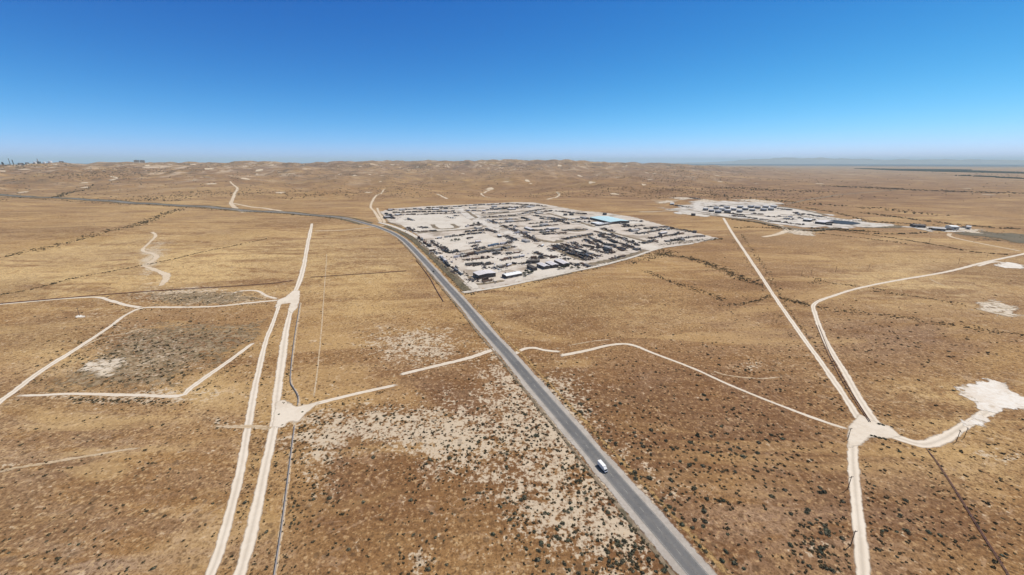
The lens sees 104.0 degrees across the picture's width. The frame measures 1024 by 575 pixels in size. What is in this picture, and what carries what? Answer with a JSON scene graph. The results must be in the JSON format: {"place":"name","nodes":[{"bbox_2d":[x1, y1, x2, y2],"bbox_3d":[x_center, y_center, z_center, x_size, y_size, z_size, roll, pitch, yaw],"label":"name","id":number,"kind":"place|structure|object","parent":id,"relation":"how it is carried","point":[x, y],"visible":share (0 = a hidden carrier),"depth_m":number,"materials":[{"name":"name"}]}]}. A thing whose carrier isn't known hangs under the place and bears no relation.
{"place":"outdoors","nodes":[
{"label":"outdoors","id":0,"kind":"place"},
{"bbox_2d":[0,447,136,471],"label":"dirt track","id":1,"kind":"structure","parent":0,"point":[52,461],"depth_m":224.64,"materials":[{"name":"soil"}]},
{"bbox_2d":[0,297,140,307],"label":"dirt track","id":2,"kind":"structure","parent":0,"point":[117,302],"depth_m":476.39,"materials":[{"name":"soil"}]},
{"bbox_2d":[82,330,136,347],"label":"dirt track","id":3,"kind":"structure","parent":0,"point":[107,336],"depth_m":380.66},
{"bbox_2d":[21,343,253,397],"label":"dirt track","id":4,"kind":"structure","parent":0,"point":[193,385],"depth_m":288.36,"materials":[{"name":"soil"}]},
{"bbox_2d":[0,300,277,403],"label":"dirt track","id":5,"kind":"structure","parent":0,"point":[22,384],"depth_m":356.15,"materials":[{"name":"soil"}]},
{"bbox_2d":[141,232,159,263],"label":"dirt track","id":6,"kind":"structure","parent":0,"point":[155,257],"depth_m":764.62,"materials":[{"name":"soil"}]},
{"bbox_2d":[40,319,264,391],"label":"scrub soil","id":7,"kind":"structure","parent":0,"point":[128,359],"depth_m":352.98,"materials":[{"name":"soil"}]},
{"bbox_2d":[141,265,170,285],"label":"dirt track","id":8,"kind":"structure","parent":0,"point":[166,276],"depth_m":597.10,"materials":[{"name":"soil"}]},
{"bbox_2d":[229,181,241,212],"bbox_3d":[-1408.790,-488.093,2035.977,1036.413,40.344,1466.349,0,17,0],"label":"dirt track","id":9,"kind":"structure","parent":0,"point":[232,199],"depth_m":1807.63,"materials":[{"name":"soil"}]},
{"bbox_2d":[205,305,280,574],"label":"dirt track","id":10,"kind":"structure","parent":0,"point":[222,540],"depth_m":216.19,"materials":[{"name":"soil"}]},
{"bbox_2d":[216,424,270,429],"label":"dirt track","id":11,"kind":"structure","parent":0,"point":[261,427],"depth_m":252.57,"materials":[{"name":"soil"}]},
{"bbox_2d":[231,290,276,298],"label":"dirt track","id":12,"kind":"structure","parent":0,"point":[262,293],"depth_m":514.90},
{"bbox_2d":[233,203,281,211],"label":"dirt track","id":13,"kind":"structure","parent":0,"point":[258,207],"depth_m":1472.97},
{"bbox_2d":[233,305,291,574],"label":"dirt track","id":14,"kind":"structure","parent":0,"point":[250,534],"depth_m":214.16,"materials":[{"name":"soil"}]},
{"bbox_2d":[273,302,301,574],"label":"dirt track","id":15,"kind":"structure","parent":0,"point":[299,404],"depth_m":216.25,"materials":[{"name":"soil"}]},
{"bbox_2d":[294,223,312,289],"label":"dirt track","id":16,"kind":"structure","parent":0,"point":[301,274],"depth_m":677.18,"materials":[{"name":"soil"}]},
{"bbox_2d":[313,254,326,395],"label":"dirt track","id":17,"kind":"structure","parent":0,"point":[321,332],"depth_m":390.05,"materials":[{"name":"soil"}]},
{"bbox_2d":[311,384,394,404],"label":"dirt track","id":18,"kind":"structure","parent":0,"point":[348,395],"depth_m":287.26,"materials":[{"name":"soil"}]},
{"bbox_2d":[0,194,708,574],"bbox_3d":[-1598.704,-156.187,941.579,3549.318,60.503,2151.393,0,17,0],"label":"road","id":19,"kind":"structure","parent":0,"point":[680,554],"depth_m":233.42,"materials":[{"name":"asphalt"}]},
{"bbox_2d":[382,228,707,574],"bbox_3d":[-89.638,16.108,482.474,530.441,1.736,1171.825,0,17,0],"label":"road markings","id":20,"kind":"object","parent":19,"relation":"on","point":[586,445],"visible":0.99,"depth_m":225.57,"materials":[{"name":"paint"}]},
{"bbox_2d":[597,459,607,472],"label":"box truck","id":21,"kind":"object","parent":19,"relation":"on","point":[601,464],"visible":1,"depth_m":216.98,"materials":[{"name":"metal"}]},
{"bbox_2d":[370,189,384,221],"bbox_3d":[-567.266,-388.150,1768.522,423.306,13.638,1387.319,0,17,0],"label":"dirt track","id":22,"kind":"structure","parent":0,"point":[376,214],"depth_m":1363.42,"materials":[{"name":"soil"}]},
{"bbox_2d":[377,208,386,222],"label":"dirt track","id":23,"kind":"structure","parent":0,"point":[381,216],"depth_m":1215.74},
{"bbox_2d":[378,222,478,288],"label":"frontage track","id":24,"kind":"structure","parent":0,"point":[473,285],"depth_m":677.43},
{"bbox_2d":[415,238,464,281],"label":"soil bank","id":25,"kind":"structure","parent":0,"point":[443,264],"depth_m":670.82,"materials":[{"name":"soil"}]},
{"bbox_2d":[431,224,458,228],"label":"soil bank","id":26,"kind":"structure","parent":0,"point":[436,227],"depth_m":1015.30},
{"bbox_2d":[401,348,494,374],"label":"dirt track","id":27,"kind":"structure","parent":0,"point":[457,360],"depth_m":333.72,"materials":[{"name":"soil"}]},
{"bbox_2d":[417,226,483,232],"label":"soil bank","id":28,"kind":"structure","parent":0,"point":[447,230],"depth_m":970.92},
{"bbox_2d":[455,244,510,254],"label":"soil bank","id":29,"kind":"structure","parent":0,"point":[489,248],"depth_m":771.48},
{"bbox_2d":[467,276,504,284],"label":"soil bank","id":30,"kind":"structure","parent":0,"point":[469,277],"depth_m":557.75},
{"bbox_2d":[0,163,989,194],"bbox_3d":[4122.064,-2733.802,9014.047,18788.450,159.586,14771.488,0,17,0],"label":"worn ground","id":31,"kind":"structure","parent":0,"point":[491,188],"depth_m":2920.85,"materials":[{"name":"soil"}]},
{"bbox_2d":[0,159,1023,574],"bbox_3d":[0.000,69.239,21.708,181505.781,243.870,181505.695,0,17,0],"label":"ground","id":32,"kind":"structure","parent":0,"point":[354,303],"depth_m":319.89,"materials":[{"name":"soil"}]},
{"bbox_2d":[77,357,125,377],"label":"clay pad","id":33,"kind":"object","parent":32,"relation":"on","point":[107,369],"visible":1,"depth_m":324.92,"materials":[{"name":"soil"}]},
{"bbox_2d":[0,280,292,303],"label":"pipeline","id":34,"kind":"object","parent":32,"relation":"on","point":[140,291],"visible":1,"depth_m":509.43,"materials":[{"name":"grey metal"}]},
{"bbox_2d":[0,195,360,224],"bbox_3d":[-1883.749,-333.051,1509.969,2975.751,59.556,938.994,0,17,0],"label":"verge","id":35,"kind":"structure","parent":32,"relation":"on","point":[202,207],"depth_m":1482.72,"materials":[{"name":"soil"}]},
{"bbox_2d":[3,194,372,223],"bbox_3d":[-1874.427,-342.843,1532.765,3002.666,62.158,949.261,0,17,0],"label":"verge","id":36,"kind":"structure","parent":32,"relation":"on","point":[217,206],"depth_m":1487.63,"materials":[{"name":"soil"}]},
{"bbox_2d":[147,290,263,305],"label":"scrub soil","id":37,"kind":"structure","parent":32,"relation":"on","point":[207,297],"depth_m":494.50,"materials":[{"name":"soil"}]},
{"bbox_2d":[273,425,294,574],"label":"pipeline","id":38,"kind":"object","parent":32,"relation":"on","point":[282,520],"visible":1,"depth_m":192.39,"materials":[{"name":"grey metal"}]},
{"bbox_2d":[275,290,299,312],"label":"track junction","id":39,"kind":"object","parent":32,"relation":"on","point":[292,297],"visible":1,"depth_m":485.27,"materials":[{"name":"soil"}]},
{"bbox_2d":[290,304,299,404],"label":"pipeline","id":40,"kind":"object","parent":32,"relation":"on","point":[292,360],"visible":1,"depth_m":331.74,"materials":[{"name":"grey metal"}]},
{"bbox_2d":[272,400,318,426],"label":"track junction","id":41,"kind":"object","parent":32,"relation":"on","point":[287,411],"visible":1,"depth_m":266.57,"materials":[{"name":"soil"}]},
{"bbox_2d":[315,270,406,276],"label":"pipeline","id":42,"kind":"object","parent":32,"relation":"on","point":[354,274],"visible":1,"depth_m":597.10,"materials":[{"name":"grey metal"}]},
{"bbox_2d":[6,195,716,574],"bbox_3d":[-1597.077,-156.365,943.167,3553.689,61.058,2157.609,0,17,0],"label":"road shoulder","id":43,"kind":"object","parent":32,"relation":"on","point":[658,545],"visible":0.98,"depth_m":229.56},
{"bbox_2d":[384,226,470,292],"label":"hedge strip","id":44,"kind":"object","parent":32,"relation":"on","point":[458,282],"visible":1,"depth_m":651.59,"materials":[{"name":"foliage"}]},
{"bbox_2d":[416,260,443,301],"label":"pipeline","id":45,"kind":"object","parent":32,"relation":"on","point":[432,283],"visible":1,"depth_m":548.82,"materials":[{"name":"grey metal"}]},
{"bbox_2d":[0,163,1023,574],"bbox_3d":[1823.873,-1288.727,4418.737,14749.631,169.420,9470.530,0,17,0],"label":"scrub","id":46,"kind":"object","parent":32,"relation":"on","point":[724,269],"visible":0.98,"depth_m":249.93,"materials":[{"name":"green plant"}]},
{"bbox_2d":[398,239,675,574],"bbox_3d":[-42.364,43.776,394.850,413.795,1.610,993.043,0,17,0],"label":"ditch line","id":47,"kind":"object","parent":32,"relation":"on","point":[638,531],"visible":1,"depth_m":220.48,"materials":[{"name":"soil"}]},
{"bbox_2d":[380,202,717,289],"bbox_3d":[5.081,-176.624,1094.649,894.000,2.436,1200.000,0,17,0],"label":"gravel yard","id":48,"kind":"structure","parent":32,"relation":"on","point":[521,225],"depth_m":940.06,"materials":[{"name":"gravel"}]},
{"bbox_2d":[395,214,475,231],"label":"yard lot","id":49,"kind":"structure","parent":48,"relation":"on","point":[441,221],"depth_m":1119.33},
{"bbox_2d":[434,233,500,250],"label":"yard lot","id":50,"kind":"structure","parent":48,"relation":"on","point":[484,238],"depth_m":839.12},
{"bbox_2d":[473,270,495,278],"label":"metal shed","id":51,"kind":"structure","parent":48,"relation":"on","point":[480,274],"depth_m":581.53,"materials":[{"name":"grey metal"}]},
{"bbox_2d":[452,207,524,237],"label":"yard lot","id":52,"kind":"structure","parent":48,"relation":"on","point":[493,226],"depth_m":1082.76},
{"bbox_2d":[456,251,533,272],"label":"yard lot","id":53,"kind":"structure","parent":48,"relation":"on","point":[491,260],"depth_m":671.80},
{"bbox_2d":[502,271,521,278],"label":"workshop","id":54,"kind":"structure","parent":48,"relation":"on","point":[512,274],"depth_m":582.74,"materials":[{"name":"white paint"}]},
{"bbox_2d":[527,264,536,270],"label":"metal shed","id":55,"kind":"structure","parent":48,"relation":"on","point":[531,267],"depth_m":621.63,"materials":[{"name":"grey metal"}]},
{"bbox_2d":[527,259,539,263],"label":"metal shed","id":56,"kind":"structure","parent":48,"relation":"on","point":[532,261],"depth_m":659.52,"materials":[{"name":"grey metal"}]},
{"bbox_2d":[536,262,549,268],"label":"long shed","id":57,"kind":"structure","parent":48,"relation":"on","point":[541,265],"depth_m":628.61,"materials":[{"name":"metal"}]},
{"bbox_2d":[545,261,558,267],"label":"long shed","id":58,"kind":"structure","parent":48,"relation":"on","point":[552,264],"depth_m":634.64,"materials":[{"name":"metal"}]},
{"bbox_2d":[554,259,569,266],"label":"long shed","id":59,"kind":"structure","parent":48,"relation":"on","point":[560,262],"depth_m":648.26,"materials":[{"name":"metal"}]},
{"bbox_2d":[595,222,613,225],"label":"annex","id":60,"kind":"object","parent":48,"relation":"on","point":[605,223],"visible":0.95,"depth_m":1053.74,"materials":[{"name":"grey metal"}]},
{"bbox_2d":[590,216,628,223],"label":"warehouse","id":61,"kind":"structure","parent":48,"relation":"on","point":[604,219],"depth_m":1110.47,"materials":[{"name":"blue metal"}]},
{"bbox_2d":[385,198,965,283],"bbox_3d":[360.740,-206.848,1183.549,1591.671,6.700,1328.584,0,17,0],"label":"yard debris","id":62,"kind":"object","parent":48,"relation":"on","point":[564,258],"visible":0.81,"depth_m":847.61,"materials":[{"name":"metal"}]},
{"bbox_2d":[471,301,730,574],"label":"grass verge","id":63,"kind":"object","parent":32,"relation":"on","point":[711,556],"depth_m":221.35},
{"bbox_2d":[660,567,667,573],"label":"shrub","id":64,"kind":"object","parent":32,"relation":"on","point":[664,570],"visible":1,"depth_m":163.85,"materials":[{"name":"green plant"}]},
{"bbox_2d":[816,325,868,420],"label":"pipeline","id":65,"kind":"object","parent":32,"relation":"on","point":[840,377],"visible":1,"depth_m":307.93,"materials":[{"name":"grey metal"}]},
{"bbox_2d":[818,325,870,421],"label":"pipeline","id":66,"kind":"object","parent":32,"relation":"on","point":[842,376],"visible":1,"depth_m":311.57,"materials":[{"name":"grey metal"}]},
{"bbox_2d":[847,414,899,447],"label":"track junction","id":67,"kind":"object","parent":32,"relation":"on","point":[863,429],"visible":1,"depth_m":249.47,"materials":[{"name":"soil"}]},
{"bbox_2d":[854,168,1023,173],"bbox_3d":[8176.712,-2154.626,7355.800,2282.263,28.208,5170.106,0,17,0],"label":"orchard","id":68,"kind":"object","parent":32,"relation":"on","point":[955,170],"visible":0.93,"depth_m":7039.72,"materials":[{"name":"green plant"}]},
{"bbox_2d":[926,448,1009,574],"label":"pipeline","id":69,"kind":"object","parent":32,"relation":"on","point":[971,515],"visible":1,"depth_m":188.82,"materials":[{"name":"grey metal"}]},
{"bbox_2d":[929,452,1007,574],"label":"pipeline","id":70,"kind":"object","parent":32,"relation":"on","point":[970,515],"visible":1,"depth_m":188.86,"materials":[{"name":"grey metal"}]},
{"bbox_2d":[955,175,1023,178],"bbox_3d":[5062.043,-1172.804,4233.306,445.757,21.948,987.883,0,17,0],"label":"treeline","id":71,"kind":"object","parent":32,"relation":"on","point":[992,176],"visible":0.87,"depth_m":4281.30,"materials":[{"name":"green plant"}]},
{"bbox_2d":[955,378,1023,426],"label":"clay pad","id":72,"kind":"object","parent":32,"relation":"on","point":[994,396],"visible":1,"depth_m":285.66,"materials":[{"name":"soil"}]},
{"bbox_2d":[976,300,1023,316],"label":"clay pad","id":73,"kind":"object","parent":32,"relation":"on","point":[1004,308],"visible":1,"depth_m":456.60,"materials":[{"name":"soil"}]},
{"bbox_2d":[994,262,1023,268],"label":"clay pad","id":74,"kind":"object","parent":32,"relation":"on","point":[1009,265],"visible":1,"depth_m":645.28,"materials":[{"name":"soil"}]},
{"bbox_2d":[0,0,1023,162],"label":"sky","id":75,"kind":"structure","parent":0,"point":[82,81],"materials":[{"name":"blue"}]},
{"bbox_2d":[482,208,553,215],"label":"soil bank","id":76,"kind":"structure","parent":0,"point":[516,211],"depth_m":1318.94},
{"bbox_2d":[516,347,558,353],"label":"dirt track","id":77,"kind":"structure","parent":0,"point":[525,348],"depth_m":356.89,"materials":[{"name":"soil"}]},
{"bbox_2d":[497,234,585,267],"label":"yard lot","id":78,"kind":"structure","parent":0,"point":[527,247],"depth_m":755.16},
{"bbox_2d":[515,267,576,281],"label":"yard lot","id":79,"kind":"structure","parent":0,"point":[538,273],"depth_m":601.64,"materials":[{"name":"soil"}]},
{"bbox_2d":[536,238,563,242],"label":"soil bank","id":80,"kind":"structure","parent":0,"point":[558,241],"depth_m":839.34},
{"bbox_2d":[534,273,569,280],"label":"soil bank","id":81,"kind":"structure","parent":0,"point":[551,277],"depth_m":580.74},
{"bbox_2d":[552,248,582,259],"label":"soil bank","id":82,"kind":"structure","parent":0,"point":[557,250],"depth_m":721.92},
{"bbox_2d":[547,213,595,226],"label":"soil bank","id":83,"kind":"structure","parent":0,"point":[573,220],"depth_m":1136.60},
{"bbox_2d":[463,243,692,292],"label":"frontage track","id":84,"kind":"structure","parent":0,"point":[570,271],"depth_m":605.85,"materials":[{"name":"soil"}]},
{"bbox_2d":[577,222,609,226],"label":"yard lot","id":85,"kind":"structure","parent":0,"point":[594,225],"depth_m":1047.77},
{"bbox_2d":[546,208,658,249],"bbox_3d":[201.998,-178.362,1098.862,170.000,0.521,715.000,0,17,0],"label":"yard lot","id":86,"kind":"structure","parent":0,"point":[647,246],"depth_m":943.80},
{"bbox_2d":[587,249,648,264],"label":"soil bank","id":87,"kind":"structure","parent":0,"point":[610,260],"depth_m":684.17,"materials":[{"name":"soil"}]},
{"bbox_2d":[600,229,645,241],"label":"soil bank","id":88,"kind":"structure","parent":0,"point":[625,235],"depth_m":893.23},
{"bbox_2d":[627,221,640,223],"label":"yard lot","id":89,"kind":"structure","parent":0,"point":[632,222],"depth_m":1099.39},
{"bbox_2d":[659,200,672,203],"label":"spoil ground","id":90,"kind":"structure","parent":0,"point":[666,201],"depth_m":1673.29,"materials":[{"name":"soil"}]},
{"bbox_2d":[674,197,692,199],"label":"spoil ground","id":91,"kind":"structure","parent":0,"point":[681,198],"depth_m":1781.11,"materials":[{"name":"soil"}]},
{"bbox_2d":[682,213,708,216],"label":"plant lot","id":92,"kind":"structure","parent":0,"point":[697,214],"depth_m":1269.34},
{"bbox_2d":[561,343,846,428],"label":"dirt track","id":93,"kind":"structure","parent":0,"point":[598,347],"depth_m":318.86,"materials":[{"name":"soil"}]},
{"bbox_2d":[714,371,778,378],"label":"dirt track","id":94,"kind":"structure","parent":0,"point":[746,377],"depth_m":312.02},
{"bbox_2d":[733,199,786,204],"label":"spoil ground","id":95,"kind":"structure","parent":0,"point":[755,200],"depth_m":1676.94,"materials":[{"name":"soil"}]},
{"bbox_2d":[706,214,837,229],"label":"soil bank","id":96,"kind":"structure","parent":0,"point":[775,225],"depth_m":1047.85,"materials":[{"name":"soil"}]},
{"bbox_2d":[667,201,892,228],"bbox_3d":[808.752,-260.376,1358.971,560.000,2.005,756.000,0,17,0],"label":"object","id":97,"kind":"structure","parent":0,"point":[696,206],"depth_m":1293.50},
{"bbox_2d":[748,210,823,218],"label":"plant lot","id":98,"kind":"structure","parent":97,"relation":"on","point":[784,212],"depth_m":1244.64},
{"bbox_2d":[803,218,812,221],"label":"plant building","id":99,"kind":"structure","parent":97,"relation":"on","point":[807,220],"depth_m":1117.78,"materials":[{"name":"white paint"}]},
{"bbox_2d":[815,220,833,224],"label":"plant building","id":100,"kind":"structure","parent":97,"relation":"on","point":[823,222],"depth_m":1076.40,"materials":[{"name":"metal"}]},
{"bbox_2d":[762,230,808,236],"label":"dirt track","id":101,"kind":"structure","parent":0,"point":[782,232],"depth_m":935.45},
{"bbox_2d":[723,218,858,418],"bbox_3d":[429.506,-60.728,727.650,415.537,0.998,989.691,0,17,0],"label":"dirt track","id":102,"kind":"structure","parent":0,"point":[846,399],"depth_m":369.88,"materials":[{"name":"soil"}]},
{"bbox_2d":[778,206,825,214],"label":"soil bank","id":103,"kind":"structure","parent":0,"point":[804,210],"depth_m":1371.74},
{"bbox_2d":[790,229,814,236],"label":"spoil ground","id":104,"kind":"structure","parent":0,"point":[801,232],"depth_m":945.27,"materials":[{"name":"soil"}]},
{"bbox_2d":[642,157,1023,163],"bbox_3d":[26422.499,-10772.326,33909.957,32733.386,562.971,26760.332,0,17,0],"label":"mountains","id":105,"kind":"structure","parent":0,"point":[792,160],"depth_m":32603.17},
{"bbox_2d":[787,190,888,203],"bbox_3d":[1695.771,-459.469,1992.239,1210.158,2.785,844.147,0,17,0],"label":"dirt track","id":106,"kind":"structure","parent":0,"point":[832,195],"depth_m":1949.31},
{"bbox_2d":[829,220,860,224],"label":"pond water","id":107,"kind":"structure","parent":0,"point":[843,222],"depth_m":1094.98,"materials":[{"name":"liquid"}]},
{"bbox_2d":[847,441,870,574],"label":"dirt track","id":108,"kind":"structure","parent":0,"point":[861,555],"depth_m":188.67,"materials":[{"name":"soil"}]},
{"bbox_2d":[865,225,902,227],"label":"marsh ground","id":109,"kind":"structure","parent":0,"point":[897,226],"depth_m":1016.21,"materials":[{"name":"soil"}]},
{"bbox_2d":[811,253,1023,422],"bbox_3d":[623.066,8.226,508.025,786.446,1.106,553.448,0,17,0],"label":"dirt track","id":110,"kind":"structure","parent":0,"point":[868,411],"depth_m":374.21,"materials":[{"name":"soil"}]},
{"bbox_2d":[903,226,969,231],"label":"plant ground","id":111,"kind":"structure","parent":0,"point":[962,228],"depth_m":985.82,"materials":[{"name":"soil"}]},
{"bbox_2d":[910,224,925,227],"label":"plant building","id":112,"kind":"structure","parent":111,"relation":"on","point":[918,225],"depth_m":1016.87,"materials":[{"name":"grey metal"}]},
{"bbox_2d":[932,227,945,230],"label":"plant building","id":113,"kind":"structure","parent":111,"relation":"on","point":[938,228],"depth_m":969.79,"materials":[{"name":"grey metal"}]},
{"bbox_2d":[945,225,958,229],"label":"plant building","id":114,"kind":"structure","parent":111,"relation":"on","point":[952,227],"depth_m":988.14,"materials":[{"name":"beige paint"}]},
{"bbox_2d":[892,410,995,447],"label":"dirt track","id":115,"kind":"structure","parent":0,"point":[946,437],"depth_m":244.16,"materials":[{"name":"soil"}]},
{"bbox_2d":[959,229,982,233],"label":"spoil ground","id":116,"kind":"structure","parent":0,"point":[971,230],"depth_m":971.41,"materials":[{"name":"soil"}]},
{"bbox_2d":[947,233,1018,250],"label":"dirt track","id":117,"kind":"structure","parent":0,"point":[949,234],"depth_m":850.62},
{"bbox_2d":[955,231,1023,242],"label":"marsh ground","id":118,"kind":"structure","parent":0,"point":[1014,237],"depth_m":906.29,"materials":[{"name":"soil"}]},
{"bbox_2d":[977,261,1002,265],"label":"dirt track","id":119,"kind":"structure","parent":0,"point":[988,263],"depth_m":664.59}
]}

